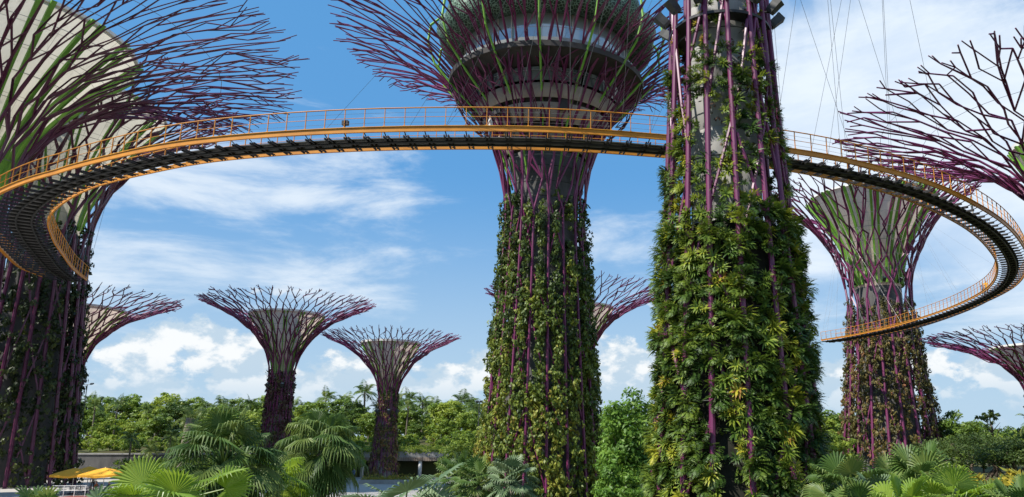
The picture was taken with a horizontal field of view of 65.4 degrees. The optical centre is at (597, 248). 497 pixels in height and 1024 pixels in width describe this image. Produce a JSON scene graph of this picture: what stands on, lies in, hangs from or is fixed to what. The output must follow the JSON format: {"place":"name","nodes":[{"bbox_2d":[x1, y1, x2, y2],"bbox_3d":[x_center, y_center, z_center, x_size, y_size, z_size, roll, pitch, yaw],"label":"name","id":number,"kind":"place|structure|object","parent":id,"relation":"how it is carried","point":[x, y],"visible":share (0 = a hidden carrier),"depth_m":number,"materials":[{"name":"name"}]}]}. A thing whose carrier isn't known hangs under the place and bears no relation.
{"place":"outdoors","nodes":[
{"label":"outdoors","id":0,"kind":"place"},
{"bbox_2d":[0,477,470,496],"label":"plaza","id":1,"kind":"structure","parent":0,"point":[12,491],"depth_m":86.34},
{"bbox_2d":[49,467,88,493],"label":"cafe umbrella","id":2,"kind":"object","parent":1,"relation":"on","point":[73,473],"visible":0.77,"depth_m":75.87,"materials":[{"name":"yellow fabric"}]},
{"bbox_2d":[77,467,121,484],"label":"cafe umbrella","id":3,"kind":"object","parent":1,"relation":"on","point":[105,472],"visible":0.71,"depth_m":74.68,"materials":[{"name":"yellow fabric"}]},
{"bbox_2d":[0,56,238,488],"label":"supertree","id":4,"kind":"object","parent":1,"relation":"on","point":[38,355],"visible":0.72,"depth_m":93.57,"materials":[{"name":"purple metal"}]},
{"bbox_2d":[110,456,145,470],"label":"shrub","id":5,"kind":"object","parent":1,"relation":"on","point":[122,462],"visible":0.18,"depth_m":110.62,"materials":[{"name":"green plant"}]},
{"bbox_2d":[117,427,139,460],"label":"feather palm","id":6,"kind":"object","parent":1,"relation":"on","point":[128,437],"visible":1,"depth_m":113.50,"materials":[{"name":"green plant"}]},
{"bbox_2d":[140,440,159,462],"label":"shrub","id":7,"kind":"object","parent":1,"relation":"on","point":[149,453],"visible":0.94,"depth_m":108.34,"materials":[{"name":"green plant"}]},
{"bbox_2d":[0,0,307,318],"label":"supertree","id":8,"kind":"object","parent":1,"relation":"on","point":[61,65],"visible":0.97,"depth_m":80.13,"materials":[{"name":"purple metal"}]},
{"bbox_2d":[160,424,181,458],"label":"feather palm","id":9,"kind":"object","parent":1,"relation":"on","point":[171,440],"visible":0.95,"depth_m":110.55,"materials":[{"name":"green plant"}]},
{"bbox_2d":[172,398,204,491],"bbox_3d":[-30.128,15.092,58.096,2.413,8.025,1.886,-10,-17,36],"label":"feather palm","id":10,"kind":"object","parent":1,"relation":"on","point":[191,420],"visible":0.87,"depth_m":58.66,"materials":[{"name":"green plant"}]},
{"bbox_2d":[359,472,415,483],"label":"planter","id":11,"kind":"object","parent":1,"relation":"on","point":[390,479],"visible":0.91,"depth_m":96.39,"materials":[{"name":"concrete"}]},
{"bbox_2d":[319,325,460,478],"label":"supertree","id":12,"kind":"object","parent":1,"relation":"on","point":[388,361],"visible":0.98,"depth_m":108.62,"materials":[{"name":"purple metal"}]},
{"bbox_2d":[436,431,478,484],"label":"broadleaf tree","id":13,"kind":"object","parent":1,"relation":"on","point":[458,447],"visible":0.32,"depth_m":91.14,"materials":[{"name":"green plant"}]},
{"bbox_2d":[78,436,470,476],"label":"terrain","id":14,"kind":"structure","parent":0,"point":[406,468],"depth_m":118.97,"materials":[{"name":"soil"}]},
{"bbox_2d":[79,439,103,451],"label":"shrub","id":15,"kind":"object","parent":14,"relation":"on","point":[89,446],"visible":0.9,"depth_m":122.25,"materials":[{"name":"green plant"}]},
{"bbox_2d":[82,396,104,438],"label":"feather palm","id":16,"kind":"object","parent":14,"relation":"on","point":[93,402],"visible":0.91,"depth_m":143.87,"materials":[{"name":"green plant"}]},
{"bbox_2d":[84,431,108,440],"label":"shrub","id":17,"kind":"object","parent":14,"relation":"on","point":[95,435],"visible":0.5,"depth_m":134.86,"materials":[{"name":"green plant"}]},
{"bbox_2d":[79,410,114,432],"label":"broadleaf tree","id":18,"kind":"object","parent":14,"relation":"on","point":[88,421],"visible":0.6,"depth_m":153.19,"materials":[{"name":"green plant"}]},
{"bbox_2d":[86,396,115,415],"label":"broadleaf tree","id":19,"kind":"object","parent":14,"relation":"on","point":[101,398],"visible":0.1,"depth_m":175.32,"materials":[{"name":"green plant"}]},
{"bbox_2d":[87,415,121,435],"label":"broadleaf tree","id":20,"kind":"object","parent":14,"relation":"on","point":[109,426],"visible":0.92,"depth_m":141.14,"materials":[{"name":"green plant"}]},
{"bbox_2d":[97,438,121,450],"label":"shrub","id":21,"kind":"object","parent":14,"relation":"on","point":[106,444],"visible":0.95,"depth_m":123.23,"materials":[{"name":"green plant"}]},
{"bbox_2d":[106,394,127,434],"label":"feather palm","id":22,"kind":"object","parent":14,"relation":"on","point":[117,402],"visible":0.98,"depth_m":161.04,"materials":[{"name":"green plant"}]},
{"bbox_2d":[102,394,143,431],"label":"broadleaf tree","id":23,"kind":"object","parent":14,"relation":"on","point":[133,403],"visible":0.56,"depth_m":172.16,"materials":[{"name":"green plant"}]},
{"bbox_2d":[120,418,139,434],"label":"broadleaf tree","id":24,"kind":"object","parent":14,"relation":"on","point":[129,421],"visible":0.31,"depth_m":157.42,"materials":[{"name":"green plant"}]},
{"bbox_2d":[119,437,147,451],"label":"shrub","id":25,"kind":"object","parent":14,"relation":"on","point":[142,441],"visible":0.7,"depth_m":121.54,"materials":[{"name":"green plant"}]},
{"bbox_2d":[126,422,148,433],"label":"broadleaf tree","id":26,"kind":"object","parent":14,"relation":"on","point":[135,425],"visible":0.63,"depth_m":141.07,"materials":[{"name":"green plant"}]},
{"bbox_2d":[136,413,154,434],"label":"broadleaf tree","id":27,"kind":"object","parent":14,"relation":"on","point":[142,420],"visible":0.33,"depth_m":152.16,"materials":[{"name":"green plant"}]},
{"bbox_2d":[128,401,162,419],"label":"broadleaf tree","id":28,"kind":"object","parent":14,"relation":"on","point":[135,415],"visible":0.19,"depth_m":171.07,"materials":[{"name":"green plant"}]},
{"bbox_2d":[137,401,155,418],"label":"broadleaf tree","id":29,"kind":"object","parent":14,"relation":"on","point":[150,409],"visible":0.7,"depth_m":167.12,"materials":[{"name":"green plant"}]},
{"bbox_2d":[138,392,184,436],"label":"broadleaf tree","id":30,"kind":"object","parent":14,"relation":"on","point":[166,397],"visible":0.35,"depth_m":169.90,"materials":[{"name":"green plant"}]},
{"bbox_2d":[144,414,179,441],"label":"broadleaf tree","id":31,"kind":"object","parent":14,"relation":"on","point":[157,423],"visible":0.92,"depth_m":138.61,"materials":[{"name":"green plant"}]},
{"bbox_2d":[157,402,197,432],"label":"broadleaf tree","id":32,"kind":"object","parent":14,"relation":"on","point":[175,414],"visible":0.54,"depth_m":156.30,"materials":[{"name":"green plant"}]},
{"bbox_2d":[176,397,208,418],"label":"broadleaf tree","id":33,"kind":"object","parent":14,"relation":"on","point":[195,404],"visible":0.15,"depth_m":173.83,"materials":[{"name":"green plant"}]},
{"bbox_2d":[195,399,213,419],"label":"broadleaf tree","id":34,"kind":"object","parent":14,"relation":"on","point":[206,405],"visible":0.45,"depth_m":165.96,"materials":[{"name":"green plant"}]},
{"bbox_2d":[202,404,239,421],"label":"broadleaf tree","id":35,"kind":"object","parent":14,"relation":"on","point":[208,408],"visible":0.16,"depth_m":152.18,"materials":[{"name":"green plant"}]},
{"bbox_2d":[218,397,263,412],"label":"broadleaf tree","id":36,"kind":"object","parent":14,"relation":"on","point":[239,400],"visible":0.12,"depth_m":174.07,"materials":[{"name":"green plant"}]},
{"bbox_2d":[236,414,261,434],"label":"broadleaf tree","id":37,"kind":"object","parent":14,"relation":"on","point":[255,417],"visible":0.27,"depth_m":136.31,"materials":[{"name":"green plant"}]},
{"bbox_2d":[243,394,260,411],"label":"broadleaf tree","id":38,"kind":"object","parent":14,"relation":"on","point":[249,405],"visible":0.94,"depth_m":163.51,"materials":[{"name":"green plant"}]},
{"bbox_2d":[251,395,264,417],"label":"broadleaf tree","id":39,"kind":"object","parent":14,"relation":"on","point":[259,410],"visible":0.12,"depth_m":173.16,"materials":[{"name":"green plant"}]},
{"bbox_2d":[294,401,333,433],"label":"broadleaf tree","id":40,"kind":"object","parent":14,"relation":"on","point":[300,410],"visible":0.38,"depth_m":156.67,"materials":[{"name":"green plant"}]},
{"bbox_2d":[315,385,337,402],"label":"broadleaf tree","id":41,"kind":"object","parent":14,"relation":"on","point":[326,396],"visible":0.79,"depth_m":178.91,"materials":[{"name":"green plant"}]},
{"bbox_2d":[325,398,351,413],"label":"broadleaf tree","id":42,"kind":"object","parent":14,"relation":"on","point":[336,402],"visible":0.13,"depth_m":173.11,"materials":[{"name":"green plant"}]},
{"bbox_2d":[338,409,363,435],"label":"broadleaf tree","id":43,"kind":"object","parent":14,"relation":"on","point":[350,416],"visible":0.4,"depth_m":142.59,"materials":[{"name":"green plant"}]},
{"bbox_2d":[331,400,372,434],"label":"broadleaf tree","id":44,"kind":"object","parent":14,"relation":"on","point":[359,407],"visible":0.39,"depth_m":156.66,"materials":[{"name":"green plant"}]},
{"bbox_2d":[351,380,377,435],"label":"feather palm","id":45,"kind":"object","parent":14,"relation":"on","point":[364,390],"visible":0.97,"depth_m":179.64,"materials":[{"name":"green plant"}]},
{"bbox_2d":[354,412,376,437],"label":"broadleaf tree","id":46,"kind":"object","parent":14,"relation":"on","point":[369,424],"visible":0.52,"depth_m":140.10,"materials":[{"name":"green plant"}]},
{"bbox_2d":[399,395,417,434],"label":"feather palm","id":47,"kind":"object","parent":14,"relation":"on","point":[410,404],"visible":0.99,"depth_m":147.00,"materials":[{"name":"green plant"}]},
{"bbox_2d":[397,405,424,434],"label":"broadleaf tree","id":48,"kind":"object","parent":14,"relation":"on","point":[417,418],"visible":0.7,"depth_m":150.62,"materials":[{"name":"green plant"}]},
{"bbox_2d":[406,422,427,440],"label":"broadleaf tree","id":49,"kind":"object","parent":14,"relation":"on","point":[414,428],"visible":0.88,"depth_m":142.34,"materials":[{"name":"green plant"}]},
{"bbox_2d":[414,394,432,431],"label":"feather palm","id":50,"kind":"object","parent":14,"relation":"on","point":[421,399],"visible":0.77,"depth_m":162.79,"materials":[{"name":"green plant"}]},
{"bbox_2d":[413,418,436,435],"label":"shrub","id":51,"kind":"object","parent":14,"relation":"on","point":[429,426],"visible":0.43,"depth_m":166.84,"materials":[{"name":"green plant"}]},
{"bbox_2d":[425,433,440,445],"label":"shrub","id":52,"kind":"object","parent":14,"relation":"on","point":[434,437],"visible":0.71,"depth_m":134.75,"materials":[{"name":"green plant"}]},
{"bbox_2d":[434,419,458,438],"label":"broadleaf tree","id":53,"kind":"object","parent":14,"relation":"on","point":[448,430],"visible":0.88,"depth_m":139.91,"materials":[{"name":"green plant"}]},
{"bbox_2d":[427,399,470,437],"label":"broadleaf tree","id":54,"kind":"object","parent":14,"relation":"on","point":[439,414],"visible":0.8,"depth_m":149.84,"materials":[{"name":"green plant"}]},
{"bbox_2d":[451,388,470,434],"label":"feather palm","id":55,"kind":"object","parent":14,"relation":"on","point":[458,396],"visible":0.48,"depth_m":181.59,"materials":[{"name":"green plant"}]},
{"bbox_2d":[453,410,482,432],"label":"broadleaf tree","id":56,"kind":"object","parent":14,"relation":"on","point":[469,422],"visible":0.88,"depth_m":140.68,"materials":[{"name":"green plant"}]},
{"bbox_2d":[5,0,1023,437],"label":"sky","id":57,"kind":"structure","parent":0,"point":[412,233],"materials":[{"name":"blue"}]},
{"bbox_2d":[584,457,1023,496],"bbox_3d":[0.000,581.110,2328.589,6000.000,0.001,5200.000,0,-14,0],"label":"ground","id":58,"kind":"structure","parent":0,"point":[978,470],"depth_m":145.54,"materials":[{"name":"soil"}]},
{"bbox_2d":[15,485,61,496],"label":"leafy plant","id":59,"kind":"object","parent":58,"relation":"on","point":[41,491],"visible":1,"depth_m":19.14,"materials":[{"name":"green plant"}]},
{"bbox_2d":[85,484,117,496],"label":"leafy plant","id":60,"kind":"object","parent":58,"relation":"on","point":[96,492],"visible":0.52,"depth_m":15.40,"materials":[{"name":"green plant"}]},
{"bbox_2d":[46,280,183,480],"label":"supertree","id":61,"kind":"object","parent":58,"relation":"on","point":[102,325],"visible":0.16,"depth_m":111.88,"materials":[{"name":"purple metal"}]},
{"bbox_2d":[98,454,256,496],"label":"fan palm","id":62,"kind":"object","parent":58,"relation":"on","point":[135,479],"visible":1,"depth_m":12.90,"materials":[{"name":"green plant"}]},
{"bbox_2d":[78,453,310,474],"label":"retaining wall","id":63,"kind":"structure","parent":58,"relation":"on","point":[100,460],"depth_m":118.26,"materials":[{"name":"concrete"}]},
{"bbox_2d":[159,406,289,496],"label":"fan palm","id":64,"kind":"object","parent":58,"relation":"on","point":[220,426],"visible":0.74,"depth_m":23.89,"materials":[{"name":"green plant"}]},
{"bbox_2d":[251,457,316,496],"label":"fan palm","id":65,"kind":"object","parent":58,"relation":"on","point":[304,488],"visible":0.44,"depth_m":26.15,"materials":[{"name":"green plant"}]},
{"bbox_2d":[196,284,375,454],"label":"supertree","id":66,"kind":"object","parent":58,"relation":"on","point":[285,337],"visible":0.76,"depth_m":115.02,"materials":[{"name":"purple metal"}]},
{"bbox_2d":[274,407,368,496],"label":"fan palm","id":67,"kind":"object","parent":58,"relation":"on","point":[324,468],"visible":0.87,"depth_m":31.30,"materials":[{"name":"green plant"}]},
{"bbox_2d":[341,462,466,496],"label":"fan palm","id":68,"kind":"object","parent":58,"relation":"on","point":[405,488],"visible":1,"depth_m":12.61,"materials":[{"name":"green plant"}]},
{"bbox_2d":[360,443,465,476],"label":"pavilion","id":69,"kind":"structure","parent":58,"relation":"on","point":[421,452],"depth_m":117.21,"materials":[{"name":"concrete"}]},
{"bbox_2d":[433,449,487,495],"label":"fan palm","id":70,"kind":"object","parent":58,"relation":"on","point":[457,459],"visible":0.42,"depth_m":32.63,"materials":[{"name":"green plant"}]},
{"bbox_2d":[450,454,508,496],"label":"fan palm","id":71,"kind":"object","parent":58,"relation":"on","point":[477,465],"visible":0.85,"depth_m":30.63,"materials":[{"name":"green plant"}]},
{"bbox_2d":[328,0,683,496],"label":"supertree","id":72,"kind":"object","parent":58,"relation":"on","point":[541,392],"visible":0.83,"depth_m":76.64,"materials":[{"name":"plant"}]},
{"bbox_2d":[487,72,500,88],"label":"lower window","id":73,"kind":"structure","parent":72,"relation":"in","point":[496,78],"depth_m":77.86,"materials":[{"name":"grey glass"}]},
{"bbox_2d":[502,68,518,83],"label":"lower window","id":74,"kind":"structure","parent":72,"relation":"in","point":[515,77],"depth_m":76.84,"materials":[{"name":"grey glass"}]},
{"bbox_2d":[521,66,539,79],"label":"lower window","id":75,"kind":"structure","parent":72,"relation":"in","point":[534,71],"depth_m":76.41,"materials":[{"name":"grey glass"}]},
{"bbox_2d":[465,13,628,59],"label":"window frame","id":76,"kind":"structure","parent":72,"relation":"in","point":[526,13],"depth_m":78.05,"materials":[{"name":"white paint"}]},
{"bbox_2d":[542,66,561,80],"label":"lower window","id":77,"kind":"structure","parent":72,"relation":"in","point":[546,77],"depth_m":76.43,"materials":[{"name":"grey glass"}]},
{"bbox_2d":[565,68,581,83],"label":"lower window","id":78,"kind":"structure","parent":72,"relation":"in","point":[576,71],"depth_m":76.93,"materials":[{"name":"grey glass"}]},
{"bbox_2d":[583,72,599,88],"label":"lower window","id":79,"kind":"structure","parent":72,"relation":"in","point":[591,83],"depth_m":77.94,"materials":[{"name":"grey glass"}]},
{"bbox_2d":[482,454,540,496],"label":"fan palm","id":80,"kind":"object","parent":58,"relation":"on","point":[510,482],"visible":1,"depth_m":29.61,"materials":[{"name":"green plant"}]},
{"bbox_2d":[484,270,659,346],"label":"supertree","id":81,"kind":"object","parent":58,"relation":"on","point":[603,313],"visible":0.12,"depth_m":132.51,"materials":[{"name":"purple metal"}]},
{"bbox_2d":[595,464,643,496],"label":"broadleaf tree","id":82,"kind":"object","parent":58,"relation":"on","point":[611,487],"visible":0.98,"depth_m":41.86,"materials":[{"name":"green plant"}]},
{"bbox_2d":[590,386,666,496],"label":"broadleaf tree","id":83,"kind":"object","parent":58,"relation":"on","point":[625,441],"visible":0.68,"depth_m":44.62,"materials":[{"name":"green plant"}]},
{"bbox_2d":[638,0,839,496],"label":"supertree","id":84,"kind":"object","parent":58,"relation":"on","point":[735,405],"visible":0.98,"depth_m":29.48,"materials":[{"name":"plant"}]},
{"bbox_2d":[0,0,1023,342],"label":"skyway","id":85,"kind":"object","parent":84,"relation":"attached to","point":[22,220],"visible":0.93,"depth_m":50.95,"materials":[{"name":"orange paint"}]},
{"bbox_2d":[822,417,840,451],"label":"broadleaf tree","id":86,"kind":"object","parent":58,"relation":"on","point":[831,422],"visible":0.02,"depth_m":144.79,"materials":[{"name":"green plant"}]},
{"bbox_2d":[823,409,855,449],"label":"broadleaf tree","id":87,"kind":"object","parent":58,"relation":"on","point":[833,416],"visible":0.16,"depth_m":154.12,"materials":[{"name":"green plant"}]},
{"bbox_2d":[827,432,860,458],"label":"broadleaf tree","id":88,"kind":"object","parent":58,"relation":"on","point":[840,445],"visible":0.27,"depth_m":105.47,"materials":[{"name":"green plant"}]},
{"bbox_2d":[800,451,890,496],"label":"fan palm","id":89,"kind":"object","parent":58,"relation":"on","point":[832,469],"visible":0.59,"depth_m":23.86,"materials":[{"name":"green plant"}]},
{"bbox_2d":[821,474,883,496],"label":"fan palm","id":90,"kind":"object","parent":58,"relation":"on","point":[857,489],"visible":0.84,"depth_m":17.09,"materials":[{"name":"green plant"}]},
{"bbox_2d":[771,155,981,471],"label":"supertree","id":91,"kind":"object","parent":58,"relation":"on","point":[886,408],"visible":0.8,"depth_m":139.78,"materials":[{"name":"purple metal"}]},
{"bbox_2d":[853,471,904,486],"bbox_3d":[7.568,7.919,20.719,2.283,4.002,2.372,0,-14,0],"label":"fan palm","id":92,"kind":"object","parent":58,"relation":"on","point":[877,479],"visible":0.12,"depth_m":20.90,"materials":[{"name":"green plant"}]},
{"bbox_2d":[865,452,921,482],"bbox_3d":[10.910,9.655,28.604,3.053,4.420,3.078,0,-14,0],"label":"fan palm","id":93,"kind":"object","parent":58,"relation":"on","point":[881,462],"visible":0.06,"depth_m":29.20,"materials":[{"name":"green plant"}]},
{"bbox_2d":[866,473,944,496],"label":"fan palm","id":94,"kind":"object","parent":58,"relation":"on","point":[895,487],"visible":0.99,"depth_m":16.33,"materials":[{"name":"green plant"}]},
{"bbox_2d":[830,27,1023,200],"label":"supertree","id":95,"kind":"object","parent":58,"relation":"on","point":[1015,157],"visible":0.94,"depth_m":58.47,"materials":[{"name":"purple metal"}]},
{"bbox_2d":[879,439,974,495],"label":"fan palm","id":96,"kind":"object","parent":58,"relation":"on","point":[915,463],"visible":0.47,"depth_m":23.11,"materials":[{"name":"green plant"}]},
{"bbox_2d":[944,435,966,465],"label":"broadleaf tree","id":97,"kind":"object","parent":58,"relation":"on","point":[956,463],"visible":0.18,"depth_m":125.00,"materials":[{"name":"green plant"}]},
{"bbox_2d":[920,463,997,496],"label":"fan palm","id":98,"kind":"object","parent":58,"relation":"on","point":[960,482],"visible":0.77,"depth_m":19.86,"materials":[{"name":"green plant"}]},
{"bbox_2d":[896,431,1023,480],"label":"spreading tree","id":99,"kind":"object","parent":58,"relation":"on","point":[957,447],"visible":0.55,"depth_m":58.53,"materials":[{"name":"green plant"}]},
{"bbox_2d":[937,409,985,470],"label":"broadleaf tree","id":100,"kind":"object","parent":58,"relation":"on","point":[952,426],"visible":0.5,"depth_m":134.53,"materials":[{"name":"green plant"}]},
{"bbox_2d":[920,323,1023,407],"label":"supertree","id":101,"kind":"object","parent":58,"relation":"on","point":[1008,358],"visible":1,"depth_m":110.55,"materials":[{"name":"purple metal"}]},
{"bbox_2d":[965,474,1003,496],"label":"fan palm","id":102,"kind":"object","parent":58,"relation":"on","point":[990,482],"visible":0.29,"depth_m":21.97,"materials":[{"name":"green plant"}]},
{"bbox_2d":[975,409,1000,476],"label":"palm tree","id":103,"kind":"object","parent":58,"relation":"on","point":[984,417],"visible":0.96,"depth_m":117.13,"materials":[{"name":"green plant"}]},
{"bbox_2d":[953,439,1023,476],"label":"spreading tree","id":104,"kind":"object","parent":58,"relation":"on","point":[997,452],"visible":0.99,"depth_m":53.29,"materials":[{"name":"green plant"}]},
{"bbox_2d":[978,424,1000,466],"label":"broadleaf tree","id":105,"kind":"object","parent":58,"relation":"on","point":[995,431],"visible":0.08,"depth_m":172.84,"materials":[{"name":"green plant"}]},
{"bbox_2d":[980,473,1023,496],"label":"fan palm","id":106,"kind":"object","parent":58,"relation":"on","point":[1016,489],"visible":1,"depth_m":19.24,"materials":[{"name":"green plant"}]},
{"bbox_2d":[988,467,1023,487],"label":"shrub","id":107,"kind":"object","parent":58,"relation":"on","point":[1007,481],"visible":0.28,"depth_m":26.78,"materials":[{"name":"yellow plant"}]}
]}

